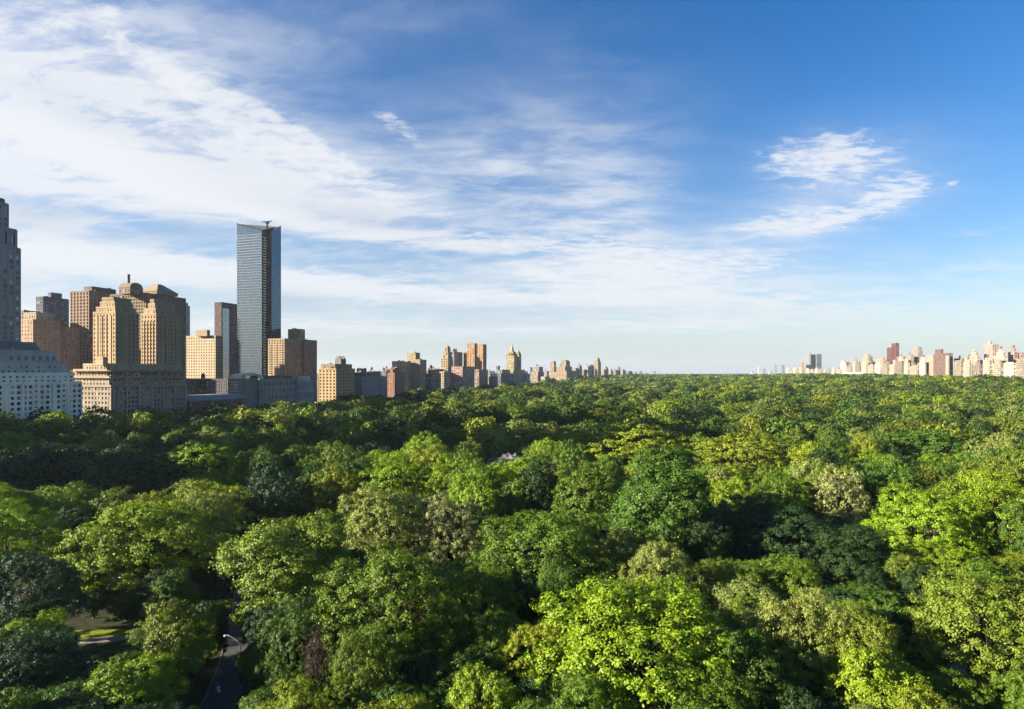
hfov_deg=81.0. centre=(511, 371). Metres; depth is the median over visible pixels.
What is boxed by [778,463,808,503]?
broadleaf tree
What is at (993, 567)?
broadleaf tree
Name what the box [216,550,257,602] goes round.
broadleaf tree
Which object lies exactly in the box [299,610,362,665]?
broadleaf tree
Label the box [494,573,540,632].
broadleaf tree
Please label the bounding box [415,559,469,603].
broadleaf tree
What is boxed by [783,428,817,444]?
broadleaf tree
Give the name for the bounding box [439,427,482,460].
broadleaf tree
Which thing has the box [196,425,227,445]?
broadleaf tree
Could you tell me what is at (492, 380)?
dark narrow block
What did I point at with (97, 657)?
broadleaf tree
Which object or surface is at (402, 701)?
broadleaf tree
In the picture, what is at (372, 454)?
broadleaf tree
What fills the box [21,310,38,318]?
stone office block
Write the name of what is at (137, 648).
broadleaf tree
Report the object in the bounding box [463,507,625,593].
broadleaf tree
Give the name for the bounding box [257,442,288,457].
broadleaf tree
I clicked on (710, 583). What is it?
broadleaf tree
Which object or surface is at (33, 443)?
broadleaf tree
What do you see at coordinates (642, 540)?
broadleaf tree
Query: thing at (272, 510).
broadleaf tree
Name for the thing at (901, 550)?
broadleaf tree
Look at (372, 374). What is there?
window
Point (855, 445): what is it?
broadleaf tree
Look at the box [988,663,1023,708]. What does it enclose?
broadleaf tree
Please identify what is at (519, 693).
broadleaf tree
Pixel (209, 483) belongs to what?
broadleaf tree
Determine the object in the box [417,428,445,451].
broadleaf tree
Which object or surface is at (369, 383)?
grey shaded block
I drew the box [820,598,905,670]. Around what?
broadleaf tree
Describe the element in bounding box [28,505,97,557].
broadleaf tree
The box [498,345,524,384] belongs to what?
twin spired apartments
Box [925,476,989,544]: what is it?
broadleaf tree
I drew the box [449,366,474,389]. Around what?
pink brick block
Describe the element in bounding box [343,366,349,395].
window
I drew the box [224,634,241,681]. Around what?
street lamp
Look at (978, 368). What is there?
apartment house
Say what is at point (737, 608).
broadleaf tree
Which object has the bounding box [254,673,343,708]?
broadleaf tree
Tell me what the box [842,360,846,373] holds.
apartment house
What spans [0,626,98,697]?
broadleaf tree
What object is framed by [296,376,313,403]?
pilastered block
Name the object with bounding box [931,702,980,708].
broadleaf tree
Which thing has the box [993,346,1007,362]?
cream stepped block
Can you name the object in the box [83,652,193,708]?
broadleaf tree
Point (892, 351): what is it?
dark red tower
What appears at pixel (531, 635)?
broadleaf tree
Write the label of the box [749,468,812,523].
broadleaf tree
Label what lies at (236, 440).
broadleaf tree
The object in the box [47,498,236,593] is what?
broadleaf tree
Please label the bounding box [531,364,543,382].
tan block
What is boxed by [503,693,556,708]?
broadleaf tree
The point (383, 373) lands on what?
city block
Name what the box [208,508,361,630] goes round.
broadleaf tree
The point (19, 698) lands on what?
broadleaf tree
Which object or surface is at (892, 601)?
broadleaf tree
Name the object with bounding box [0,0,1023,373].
sky
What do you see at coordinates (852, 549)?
broadleaf tree
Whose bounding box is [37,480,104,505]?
broadleaf tree
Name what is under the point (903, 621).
broadleaf tree
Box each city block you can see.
[196,373,215,394]
[381,367,389,396]
[488,371,496,383]
[543,369,548,376]
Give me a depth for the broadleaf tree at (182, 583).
123.53 m
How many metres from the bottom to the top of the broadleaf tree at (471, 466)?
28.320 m
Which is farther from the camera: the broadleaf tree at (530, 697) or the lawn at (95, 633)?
the lawn at (95, 633)
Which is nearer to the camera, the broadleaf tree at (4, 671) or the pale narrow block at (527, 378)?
the broadleaf tree at (4, 671)
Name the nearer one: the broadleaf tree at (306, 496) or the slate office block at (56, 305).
the broadleaf tree at (306, 496)
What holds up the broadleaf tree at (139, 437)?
on the ground at (198, 684)
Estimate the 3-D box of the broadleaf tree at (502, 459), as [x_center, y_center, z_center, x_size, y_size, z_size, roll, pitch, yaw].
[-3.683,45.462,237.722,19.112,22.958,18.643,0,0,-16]
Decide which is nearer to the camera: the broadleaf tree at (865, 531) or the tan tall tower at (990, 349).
the broadleaf tree at (865, 531)
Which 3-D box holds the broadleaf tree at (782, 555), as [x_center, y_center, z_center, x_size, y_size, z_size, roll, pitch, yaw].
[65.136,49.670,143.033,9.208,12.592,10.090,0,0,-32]
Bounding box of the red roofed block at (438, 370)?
[428,368,442,372]
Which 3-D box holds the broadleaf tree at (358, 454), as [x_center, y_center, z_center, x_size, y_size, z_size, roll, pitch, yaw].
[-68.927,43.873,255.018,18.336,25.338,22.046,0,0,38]
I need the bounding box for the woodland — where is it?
[0,372,1023,458]
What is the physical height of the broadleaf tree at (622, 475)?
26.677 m
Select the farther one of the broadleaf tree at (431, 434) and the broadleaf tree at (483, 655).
the broadleaf tree at (431, 434)
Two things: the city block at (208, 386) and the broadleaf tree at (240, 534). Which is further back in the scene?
the city block at (208, 386)
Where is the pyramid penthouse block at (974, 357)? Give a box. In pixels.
[969,349,979,363]
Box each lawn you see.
[73,629,178,638]
[206,598,233,608]
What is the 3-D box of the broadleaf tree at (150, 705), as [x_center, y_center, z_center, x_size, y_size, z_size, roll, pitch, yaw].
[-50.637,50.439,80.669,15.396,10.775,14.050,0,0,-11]
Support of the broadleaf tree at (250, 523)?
on the ground at (198, 684)
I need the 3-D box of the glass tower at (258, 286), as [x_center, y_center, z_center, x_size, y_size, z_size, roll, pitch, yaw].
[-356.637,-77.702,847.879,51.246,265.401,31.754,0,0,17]
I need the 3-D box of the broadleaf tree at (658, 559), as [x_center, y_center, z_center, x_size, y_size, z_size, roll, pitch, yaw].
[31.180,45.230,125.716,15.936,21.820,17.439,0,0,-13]
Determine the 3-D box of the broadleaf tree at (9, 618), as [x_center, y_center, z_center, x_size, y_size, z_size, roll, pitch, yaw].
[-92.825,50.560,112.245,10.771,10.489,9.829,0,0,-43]
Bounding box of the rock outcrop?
[486,452,524,481]
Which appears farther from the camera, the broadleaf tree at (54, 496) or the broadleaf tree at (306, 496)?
the broadleaf tree at (306, 496)
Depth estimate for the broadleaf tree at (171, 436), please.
317.06 m
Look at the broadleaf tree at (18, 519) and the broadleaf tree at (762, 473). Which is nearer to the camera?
the broadleaf tree at (18, 519)
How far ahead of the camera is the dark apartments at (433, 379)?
1076.96 m
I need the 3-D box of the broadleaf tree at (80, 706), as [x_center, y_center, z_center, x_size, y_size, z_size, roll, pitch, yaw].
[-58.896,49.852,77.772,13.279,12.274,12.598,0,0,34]
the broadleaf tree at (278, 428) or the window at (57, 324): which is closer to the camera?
the broadleaf tree at (278, 428)
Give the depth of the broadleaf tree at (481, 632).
102.64 m
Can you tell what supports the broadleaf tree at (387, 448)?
on the ground at (198, 684)
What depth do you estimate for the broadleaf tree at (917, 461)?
254.65 m
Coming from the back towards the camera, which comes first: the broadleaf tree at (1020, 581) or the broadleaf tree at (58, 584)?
the broadleaf tree at (58, 584)
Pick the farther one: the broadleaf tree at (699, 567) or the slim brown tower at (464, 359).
the slim brown tower at (464, 359)
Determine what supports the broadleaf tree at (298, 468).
on the ground at (198, 684)
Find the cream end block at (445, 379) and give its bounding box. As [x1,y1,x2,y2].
[439,371,449,388]
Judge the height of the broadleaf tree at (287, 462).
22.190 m
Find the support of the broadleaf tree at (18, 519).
on the ground at (198, 684)
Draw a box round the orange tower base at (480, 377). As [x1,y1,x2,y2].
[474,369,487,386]
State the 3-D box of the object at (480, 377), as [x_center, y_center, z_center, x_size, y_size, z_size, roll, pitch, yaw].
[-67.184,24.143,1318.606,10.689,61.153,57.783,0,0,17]
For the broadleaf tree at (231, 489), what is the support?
on the ground at (198, 684)
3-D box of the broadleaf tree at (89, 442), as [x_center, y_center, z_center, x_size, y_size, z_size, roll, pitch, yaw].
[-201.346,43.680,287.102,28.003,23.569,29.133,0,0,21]
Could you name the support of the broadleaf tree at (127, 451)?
on the ground at (198, 684)
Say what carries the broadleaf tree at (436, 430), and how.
on the ground at (198, 684)
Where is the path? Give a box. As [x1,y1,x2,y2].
[52,615,232,643]
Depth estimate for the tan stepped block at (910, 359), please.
2128.64 m
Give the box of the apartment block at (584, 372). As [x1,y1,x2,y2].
[582,369,586,376]
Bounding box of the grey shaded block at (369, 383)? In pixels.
[355,368,385,396]
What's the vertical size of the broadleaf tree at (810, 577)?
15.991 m
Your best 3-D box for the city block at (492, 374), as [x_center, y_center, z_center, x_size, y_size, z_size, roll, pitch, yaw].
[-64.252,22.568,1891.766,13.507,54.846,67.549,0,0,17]
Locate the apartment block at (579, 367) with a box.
[577,363,581,375]
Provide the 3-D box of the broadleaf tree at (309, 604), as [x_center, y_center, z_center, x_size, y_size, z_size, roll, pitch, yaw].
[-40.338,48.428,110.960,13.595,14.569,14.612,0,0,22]
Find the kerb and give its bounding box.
[198,591,234,708]
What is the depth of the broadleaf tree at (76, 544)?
151.76 m
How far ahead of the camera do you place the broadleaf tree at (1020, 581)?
126.42 m
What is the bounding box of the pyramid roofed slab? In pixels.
[110,274,185,382]
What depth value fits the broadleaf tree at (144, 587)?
126.30 m
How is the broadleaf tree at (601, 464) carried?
on the ground at (198, 684)
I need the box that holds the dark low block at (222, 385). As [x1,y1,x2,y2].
[186,378,228,394]
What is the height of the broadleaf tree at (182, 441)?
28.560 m
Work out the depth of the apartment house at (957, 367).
1635.21 m
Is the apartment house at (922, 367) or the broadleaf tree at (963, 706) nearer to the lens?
the broadleaf tree at (963, 706)
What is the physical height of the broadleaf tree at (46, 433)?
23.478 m
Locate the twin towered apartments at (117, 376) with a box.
[73,296,186,420]
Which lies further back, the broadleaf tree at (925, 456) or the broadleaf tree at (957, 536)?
the broadleaf tree at (925, 456)
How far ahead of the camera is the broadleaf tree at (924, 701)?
75.78 m
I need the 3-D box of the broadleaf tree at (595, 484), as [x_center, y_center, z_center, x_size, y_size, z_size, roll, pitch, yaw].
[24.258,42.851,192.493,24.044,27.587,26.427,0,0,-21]
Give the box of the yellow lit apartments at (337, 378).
[314,356,354,402]
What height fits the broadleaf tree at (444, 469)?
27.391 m
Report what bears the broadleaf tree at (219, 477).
on the ground at (198, 684)
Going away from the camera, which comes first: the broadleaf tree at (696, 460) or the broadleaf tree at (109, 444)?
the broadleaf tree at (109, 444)
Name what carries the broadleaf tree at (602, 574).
on the ground at (198, 684)
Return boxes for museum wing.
[846,372,865,373]
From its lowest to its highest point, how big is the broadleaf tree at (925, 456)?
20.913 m
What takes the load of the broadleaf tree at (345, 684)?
on the ground at (198, 684)
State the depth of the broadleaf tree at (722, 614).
98.58 m
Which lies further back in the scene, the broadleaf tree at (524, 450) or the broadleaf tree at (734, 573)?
the broadleaf tree at (524, 450)
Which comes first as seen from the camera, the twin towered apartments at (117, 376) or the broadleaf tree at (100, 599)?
the broadleaf tree at (100, 599)
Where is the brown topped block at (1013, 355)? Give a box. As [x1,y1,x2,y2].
[1008,345,1017,362]
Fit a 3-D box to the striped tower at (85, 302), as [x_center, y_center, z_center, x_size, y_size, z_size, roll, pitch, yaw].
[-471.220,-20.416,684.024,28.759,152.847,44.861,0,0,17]
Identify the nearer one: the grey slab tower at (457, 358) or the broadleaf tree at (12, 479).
the broadleaf tree at (12, 479)
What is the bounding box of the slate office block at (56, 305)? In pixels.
[36,292,68,326]
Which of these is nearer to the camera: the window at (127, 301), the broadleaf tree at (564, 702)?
the broadleaf tree at (564, 702)
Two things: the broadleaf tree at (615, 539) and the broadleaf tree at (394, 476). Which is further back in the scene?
the broadleaf tree at (394, 476)
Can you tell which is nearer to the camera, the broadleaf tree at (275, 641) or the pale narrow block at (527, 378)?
the broadleaf tree at (275, 641)
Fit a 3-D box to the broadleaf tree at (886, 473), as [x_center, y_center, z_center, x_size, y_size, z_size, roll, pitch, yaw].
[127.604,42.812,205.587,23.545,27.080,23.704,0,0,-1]
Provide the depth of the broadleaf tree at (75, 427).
340.35 m
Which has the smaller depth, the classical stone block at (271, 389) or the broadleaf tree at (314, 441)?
the broadleaf tree at (314, 441)
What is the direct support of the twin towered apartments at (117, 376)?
on the ground at (198, 684)
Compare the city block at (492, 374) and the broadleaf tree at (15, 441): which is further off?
the city block at (492, 374)
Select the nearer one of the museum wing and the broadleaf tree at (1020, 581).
the broadleaf tree at (1020, 581)
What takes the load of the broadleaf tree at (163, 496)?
on the ground at (198, 684)
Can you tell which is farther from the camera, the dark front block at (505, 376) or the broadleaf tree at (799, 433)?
the dark front block at (505, 376)
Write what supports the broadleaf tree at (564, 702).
on the ground at (198, 684)
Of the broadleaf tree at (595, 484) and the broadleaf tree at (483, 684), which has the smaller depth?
the broadleaf tree at (483, 684)
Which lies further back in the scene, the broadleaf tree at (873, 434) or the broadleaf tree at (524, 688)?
the broadleaf tree at (873, 434)
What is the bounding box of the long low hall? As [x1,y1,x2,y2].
[187,393,246,413]
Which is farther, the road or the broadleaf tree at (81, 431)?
the broadleaf tree at (81, 431)
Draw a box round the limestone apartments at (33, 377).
[0,341,82,433]
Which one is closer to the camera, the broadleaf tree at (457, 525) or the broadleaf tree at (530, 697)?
the broadleaf tree at (530, 697)
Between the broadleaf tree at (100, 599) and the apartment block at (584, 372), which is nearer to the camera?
the broadleaf tree at (100, 599)
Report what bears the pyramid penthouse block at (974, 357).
on the ground at (198, 684)
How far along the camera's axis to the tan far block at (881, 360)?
2456.83 m
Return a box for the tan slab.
[392,352,426,391]
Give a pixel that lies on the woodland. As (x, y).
(979, 408)
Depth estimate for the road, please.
108.28 m
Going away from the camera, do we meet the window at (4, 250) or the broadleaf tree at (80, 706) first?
the broadleaf tree at (80, 706)
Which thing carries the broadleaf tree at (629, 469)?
on the ground at (198, 684)
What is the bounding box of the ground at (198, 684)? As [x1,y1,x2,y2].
[0,374,1023,708]
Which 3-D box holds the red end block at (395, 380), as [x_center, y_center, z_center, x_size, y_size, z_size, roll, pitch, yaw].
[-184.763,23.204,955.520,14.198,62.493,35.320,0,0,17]
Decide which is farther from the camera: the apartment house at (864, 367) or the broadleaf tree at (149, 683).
the apartment house at (864, 367)
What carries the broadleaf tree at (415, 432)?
on the ground at (198, 684)
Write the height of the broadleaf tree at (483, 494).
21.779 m
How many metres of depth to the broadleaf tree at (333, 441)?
302.49 m
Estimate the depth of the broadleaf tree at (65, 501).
168.18 m
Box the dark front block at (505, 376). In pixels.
[497,369,512,385]
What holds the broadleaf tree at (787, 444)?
on the ground at (198, 684)
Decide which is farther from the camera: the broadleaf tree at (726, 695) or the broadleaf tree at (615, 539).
the broadleaf tree at (615, 539)
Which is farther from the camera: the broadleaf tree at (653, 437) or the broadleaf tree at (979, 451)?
the broadleaf tree at (653, 437)
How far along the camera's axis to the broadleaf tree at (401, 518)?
153.29 m
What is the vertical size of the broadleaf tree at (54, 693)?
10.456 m
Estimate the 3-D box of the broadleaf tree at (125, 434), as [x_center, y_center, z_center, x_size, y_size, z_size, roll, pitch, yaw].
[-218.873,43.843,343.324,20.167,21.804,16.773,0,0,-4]
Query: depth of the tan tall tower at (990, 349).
1622.03 m
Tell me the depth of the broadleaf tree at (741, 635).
85.57 m
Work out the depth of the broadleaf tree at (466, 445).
286.77 m
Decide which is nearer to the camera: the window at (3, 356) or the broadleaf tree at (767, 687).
the broadleaf tree at (767, 687)
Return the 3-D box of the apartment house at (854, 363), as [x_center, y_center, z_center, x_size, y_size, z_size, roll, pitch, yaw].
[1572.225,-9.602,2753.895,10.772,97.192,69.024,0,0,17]
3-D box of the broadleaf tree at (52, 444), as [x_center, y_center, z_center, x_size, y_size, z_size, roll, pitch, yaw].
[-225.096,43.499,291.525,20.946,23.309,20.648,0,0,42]
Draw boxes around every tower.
[0,198,20,341]
[70,286,115,368]
[186,303,189,335]
[214,302,236,378]
[237,221,280,376]
[268,328,316,401]
[441,345,452,371]
[451,349,461,366]
[463,352,466,366]
[467,343,485,369]
[593,357,600,375]
[781,365,784,373]
[804,352,810,369]
[887,343,898,363]
[912,347,922,362]
[984,341,998,359]
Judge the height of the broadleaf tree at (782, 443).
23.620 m
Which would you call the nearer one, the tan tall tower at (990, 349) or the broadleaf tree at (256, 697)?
the broadleaf tree at (256, 697)
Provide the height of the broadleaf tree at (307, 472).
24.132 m
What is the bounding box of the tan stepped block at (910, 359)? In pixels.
[903,353,913,365]
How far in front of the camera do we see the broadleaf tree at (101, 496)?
204.58 m
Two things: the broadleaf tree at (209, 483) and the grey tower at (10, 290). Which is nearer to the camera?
the broadleaf tree at (209, 483)
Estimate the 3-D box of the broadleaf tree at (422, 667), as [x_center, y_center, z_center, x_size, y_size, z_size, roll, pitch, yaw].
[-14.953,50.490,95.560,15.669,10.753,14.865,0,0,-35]
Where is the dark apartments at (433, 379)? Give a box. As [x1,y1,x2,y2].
[426,365,440,390]
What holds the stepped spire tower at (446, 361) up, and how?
on the ground at (198, 684)
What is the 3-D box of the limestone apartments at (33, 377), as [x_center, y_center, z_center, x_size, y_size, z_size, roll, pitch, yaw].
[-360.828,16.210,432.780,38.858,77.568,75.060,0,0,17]
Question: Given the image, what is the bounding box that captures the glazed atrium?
[229,373,261,393]
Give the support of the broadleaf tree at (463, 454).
on the ground at (198, 684)
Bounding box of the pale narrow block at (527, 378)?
[525,374,529,383]
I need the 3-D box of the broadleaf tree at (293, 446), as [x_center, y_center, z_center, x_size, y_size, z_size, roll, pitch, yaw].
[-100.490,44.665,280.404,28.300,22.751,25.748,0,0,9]
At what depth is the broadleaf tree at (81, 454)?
242.14 m
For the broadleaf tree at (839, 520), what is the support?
on the ground at (198, 684)
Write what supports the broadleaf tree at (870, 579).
on the ground at (198, 684)
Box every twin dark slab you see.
[811,354,815,369]
[816,354,821,368]
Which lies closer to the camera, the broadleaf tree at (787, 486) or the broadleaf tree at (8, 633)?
the broadleaf tree at (8, 633)
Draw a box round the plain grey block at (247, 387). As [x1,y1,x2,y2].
[238,376,258,408]
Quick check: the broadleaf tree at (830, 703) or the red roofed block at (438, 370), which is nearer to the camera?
the broadleaf tree at (830, 703)
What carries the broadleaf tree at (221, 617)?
on the ground at (198, 684)
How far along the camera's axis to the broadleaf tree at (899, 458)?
249.53 m
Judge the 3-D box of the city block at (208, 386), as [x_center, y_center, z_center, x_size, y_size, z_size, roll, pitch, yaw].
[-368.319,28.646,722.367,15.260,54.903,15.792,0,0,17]
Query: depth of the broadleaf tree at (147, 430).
337.85 m
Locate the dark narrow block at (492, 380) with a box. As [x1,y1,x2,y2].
[489,376,496,386]
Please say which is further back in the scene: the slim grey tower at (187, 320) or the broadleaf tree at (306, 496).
the slim grey tower at (187, 320)
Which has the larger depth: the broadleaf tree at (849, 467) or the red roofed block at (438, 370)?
the red roofed block at (438, 370)
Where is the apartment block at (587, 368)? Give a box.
[584,364,591,376]
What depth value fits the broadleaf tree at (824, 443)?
272.37 m
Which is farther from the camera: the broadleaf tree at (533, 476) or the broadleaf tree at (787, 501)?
the broadleaf tree at (533, 476)
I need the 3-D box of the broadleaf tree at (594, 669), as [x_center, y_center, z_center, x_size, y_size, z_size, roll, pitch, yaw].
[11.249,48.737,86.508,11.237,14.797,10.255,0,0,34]
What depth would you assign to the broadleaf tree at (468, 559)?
145.39 m
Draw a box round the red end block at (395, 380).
[387,367,404,396]
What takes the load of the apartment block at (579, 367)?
on the ground at (198, 684)
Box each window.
[0,355,79,418]
[3,233,18,339]
[48,324,77,372]
[74,301,183,419]
[78,295,109,368]
[139,297,184,374]
[186,341,221,378]
[215,305,234,373]
[269,341,310,378]
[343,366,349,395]
[372,374,382,395]
[406,354,420,389]
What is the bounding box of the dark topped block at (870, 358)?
[868,355,872,363]
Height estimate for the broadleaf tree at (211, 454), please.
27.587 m
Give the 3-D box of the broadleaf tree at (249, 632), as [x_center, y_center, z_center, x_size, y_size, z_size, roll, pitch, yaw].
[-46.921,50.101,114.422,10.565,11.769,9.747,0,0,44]
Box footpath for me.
[892,589,967,674]
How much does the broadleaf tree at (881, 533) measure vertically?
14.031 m
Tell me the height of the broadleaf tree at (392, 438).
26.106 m
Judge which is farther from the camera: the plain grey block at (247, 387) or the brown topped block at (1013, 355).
the brown topped block at (1013, 355)
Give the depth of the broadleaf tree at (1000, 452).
242.44 m
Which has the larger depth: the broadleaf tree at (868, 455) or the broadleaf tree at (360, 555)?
the broadleaf tree at (868, 455)
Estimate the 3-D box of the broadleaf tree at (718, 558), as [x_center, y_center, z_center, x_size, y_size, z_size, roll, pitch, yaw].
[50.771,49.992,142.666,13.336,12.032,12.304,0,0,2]
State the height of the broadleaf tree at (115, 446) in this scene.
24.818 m
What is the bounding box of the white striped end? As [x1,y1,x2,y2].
[946,356,948,374]
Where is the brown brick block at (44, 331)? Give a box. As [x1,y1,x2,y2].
[21,312,78,372]
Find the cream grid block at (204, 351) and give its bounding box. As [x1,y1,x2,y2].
[186,330,222,378]
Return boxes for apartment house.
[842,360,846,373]
[847,364,851,371]
[852,359,856,371]
[856,361,860,371]
[861,361,867,373]
[868,362,874,373]
[875,363,881,374]
[882,361,888,375]
[889,364,895,374]
[896,360,903,374]
[904,359,909,374]
[909,363,918,374]
[919,360,925,375]
[953,360,963,376]
[963,357,972,376]
[973,360,982,375]
[983,354,992,375]
[992,359,1003,376]
[1004,362,1015,377]
[1016,354,1023,378]
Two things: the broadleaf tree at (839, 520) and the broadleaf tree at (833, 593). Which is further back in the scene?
the broadleaf tree at (839, 520)
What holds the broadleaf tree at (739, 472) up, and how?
on the ground at (198, 684)
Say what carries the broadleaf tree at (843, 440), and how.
on the ground at (198, 684)
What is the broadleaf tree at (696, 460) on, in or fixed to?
on the ground at (198, 684)
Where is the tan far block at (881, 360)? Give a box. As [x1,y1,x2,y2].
[877,357,885,365]
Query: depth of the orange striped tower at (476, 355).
1315.56 m
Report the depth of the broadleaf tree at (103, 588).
139.27 m
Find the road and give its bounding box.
[200,581,258,708]
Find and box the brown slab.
[926,349,952,376]
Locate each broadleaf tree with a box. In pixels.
[0,430,35,448]
[0,431,27,452]
[0,441,106,493]
[0,447,23,478]
[0,458,20,489]
[0,481,56,552]
[0,497,81,597]
[0,549,92,627]
[0,613,39,629]
[0,623,48,686]
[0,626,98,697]
[0,658,22,697]
[0,683,44,708]
[2,607,80,675]
[7,439,67,492]
[7,495,95,555]
[17,679,96,708]
[22,430,66,444]
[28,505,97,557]
[30,484,82,515]
[33,573,81,598]
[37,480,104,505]
[37,647,131,701]
[38,438,68,482]
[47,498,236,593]
[47,689,136,708]
[48,432,79,446]
[60,439,103,473]
[60,451,187,504]
[60,535,116,582]
[60,537,92,557]
[67,421,97,439]
[68,558,109,595]
[69,704,101,708]
[73,591,115,618]
[76,423,106,442]
[81,436,136,474]
[82,485,137,529]
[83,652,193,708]
[85,426,119,456]
[88,443,150,487]
[90,492,119,506]
[91,441,135,473]
[103,651,153,701]
[106,594,144,621]
[113,429,142,443]
[114,699,198,708]
[119,490,176,548]
[123,431,150,446]
[123,568,193,607]
[125,607,200,649]
[126,422,162,442]
[128,643,145,653]
[130,436,172,452]
[135,440,166,454]
[137,567,203,618]
[142,598,220,704]
[155,477,236,521]
[159,427,200,458]
[159,488,248,569]
[163,480,254,550]
[164,433,242,480]
[167,429,206,485]
[179,469,244,506]
[192,530,236,587]
[195,600,230,663]
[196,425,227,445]
[200,432,230,466]
[204,436,244,482]
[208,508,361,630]
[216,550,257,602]
[224,434,244,447]
[228,447,276,482]
[230,425,263,446]
[232,448,277,508]
[233,642,269,688]
[234,532,256,560]
[236,438,264,455]
[236,444,290,512]
[236,515,264,532]
[237,465,305,522]
[237,668,325,708]
[238,602,285,646]
[243,427,284,453]
[250,513,271,527]
[250,600,331,687]
[253,595,335,654]
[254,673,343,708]
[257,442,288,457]
[261,424,286,444]
[269,588,312,625]
[272,451,297,491]
[273,426,316,451]
[273,435,304,470]
[278,443,318,471]
[283,491,314,519]
[287,454,328,497]
[290,460,343,508]
[292,440,334,481]
[295,504,334,520]
[298,623,336,707]
[299,433,332,447]
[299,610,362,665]
[304,541,474,673]
[309,588,350,637]
[310,461,358,512]
[314,636,372,695]
[315,438,356,450]
[315,513,344,530]
[316,440,359,485]
[323,619,401,708]
[329,422,366,443]
[330,506,374,544]
[331,547,371,590]
[332,454,380,505]
[335,447,367,474]
[336,481,441,581]
[344,673,432,708]
[347,454,436,513]
[348,430,373,447]
[354,440,403,456]
[358,693,433,708]
[363,449,386,466]
[368,647,452,708]
[370,449,417,487]
[371,431,403,450]
[377,445,400,486]
[386,424,421,448]
[397,501,466,558]
[400,430,451,463]
[407,684,464,708]
[408,443,451,505]
[410,489,490,563]
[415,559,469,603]
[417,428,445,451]
[421,453,472,505]
[426,643,512,706]
[427,424,456,444]
[432,557,526,646]
[433,631,478,663]
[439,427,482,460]
[441,457,492,503]
[441,660,519,708]
[447,448,486,477]
[447,467,491,538]
[450,436,487,470]
[450,555,505,588]
[457,483,507,546]
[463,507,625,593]
[464,675,523,708]
[465,608,531,668]
[470,425,507,463]
[480,430,515,454]
[485,456,546,507]
[485,458,514,482]
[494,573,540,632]
[496,477,531,532]
[499,617,572,695]
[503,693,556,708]
[510,662,564,706]
[512,439,555,463]
[516,456,563,537]
[518,572,758,708]
[527,437,566,470]
[528,556,586,633]
[532,446,563,471]
[541,461,577,493]
[542,463,585,514]
[543,670,629,708]
[551,462,620,545]
[551,576,600,626]
[551,658,619,708]
[552,439,589,475]
[559,429,602,462]
[568,460,595,481]
[579,455,622,509]
[584,422,704,471]
[589,452,629,510]
[592,526,649,579]
[592,570,639,630]
[599,482,666,541]
[607,444,728,575]
[618,455,655,483]
[618,534,711,632]
[626,527,691,585]
[645,664,766,708]
[654,468,726,499]
[665,617,805,708]
[672,495,735,575]
[673,426,704,469]
[677,557,729,610]
[680,576,733,625]
[688,432,729,468]
[691,431,797,478]
[692,462,733,489]
[696,599,768,681]
[702,555,744,581]
[703,493,809,562]
[703,576,788,629]
[705,465,756,509]
[707,557,779,608]
[709,475,758,528]
[713,466,762,490]
[714,594,784,647]
[718,547,754,561]
[735,428,772,475]
[736,504,858,575]
[739,586,852,695]
[740,556,790,592]
[743,493,811,539]
[746,462,788,496]
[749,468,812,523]
[754,680,797,708]
[758,436,796,464]
[758,552,834,627]
[764,437,810,471]
[764,683,825,708]
[766,475,822,517]
[768,553,804,589]
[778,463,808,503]
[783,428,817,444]
[784,457,832,511]
[786,440,820,476]
[801,448,878,495]
[801,689,859,708]
[803,598,912,707]
[804,435,851,462]
[806,463,865,519]
[808,463,875,531]
[811,523,894,587]
[811,586,868,631]
[814,427,847,450]
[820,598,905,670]
[822,439,880,458]
[822,645,932,708]
[824,514,856,536]
[825,580,890,611]
[841,427,889,443]
[841,568,907,603]
[842,501,876,518]
[844,432,883,464]
[844,699,882,708]
[847,518,873,525]
[849,448,880,464]
[851,527,884,556]
[854,527,908,552]
[855,589,921,636]
[859,458,930,518]
[860,452,915,489]
[860,454,914,499]
[860,481,998,565]
[864,429,890,453]
[865,547,903,582]
[866,498,903,522]
[867,437,902,460]
[867,646,930,701]
[870,608,922,657]
[877,551,934,602]
[885,428,973,462]
[886,542,925,565]
[888,682,958,708]
[892,564,941,619]
[893,538,976,576]
[897,563,1023,708]
[901,455,953,480]
[902,666,1006,708]
[910,464,961,529]
[911,452,942,467]
[912,460,957,493]
[916,563,1023,653]
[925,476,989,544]
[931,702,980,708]
[935,468,1023,549]
[936,451,990,480]
[941,453,970,465]
[944,457,1023,509]
[945,673,1022,708]
[953,544,1001,566]
[953,559,1023,626]
[955,555,1013,585]
[957,470,1009,542]
[957,553,999,566]
[960,438,1003,459]
[977,430,1023,466]
[984,492,1023,558]
[985,439,1023,481]
[988,447,1023,489]
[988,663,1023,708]
[989,548,1023,571]
[997,559,1023,573]
[1003,571,1023,594]
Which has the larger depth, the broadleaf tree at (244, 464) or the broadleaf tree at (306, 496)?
the broadleaf tree at (244, 464)
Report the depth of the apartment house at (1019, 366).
1321.01 m
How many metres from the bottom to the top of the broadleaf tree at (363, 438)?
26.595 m
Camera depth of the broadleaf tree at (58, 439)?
305.47 m
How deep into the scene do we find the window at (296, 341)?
847.59 m
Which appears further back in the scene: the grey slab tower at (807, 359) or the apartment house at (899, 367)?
the grey slab tower at (807, 359)
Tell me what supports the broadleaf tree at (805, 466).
on the ground at (198, 684)
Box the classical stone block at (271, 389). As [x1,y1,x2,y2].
[256,375,295,407]
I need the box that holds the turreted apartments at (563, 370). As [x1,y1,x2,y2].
[549,360,576,379]
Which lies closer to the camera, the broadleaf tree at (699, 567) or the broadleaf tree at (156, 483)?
the broadleaf tree at (699, 567)
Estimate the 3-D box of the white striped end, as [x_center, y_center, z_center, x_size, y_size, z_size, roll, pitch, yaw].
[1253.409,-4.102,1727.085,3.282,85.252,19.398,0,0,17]

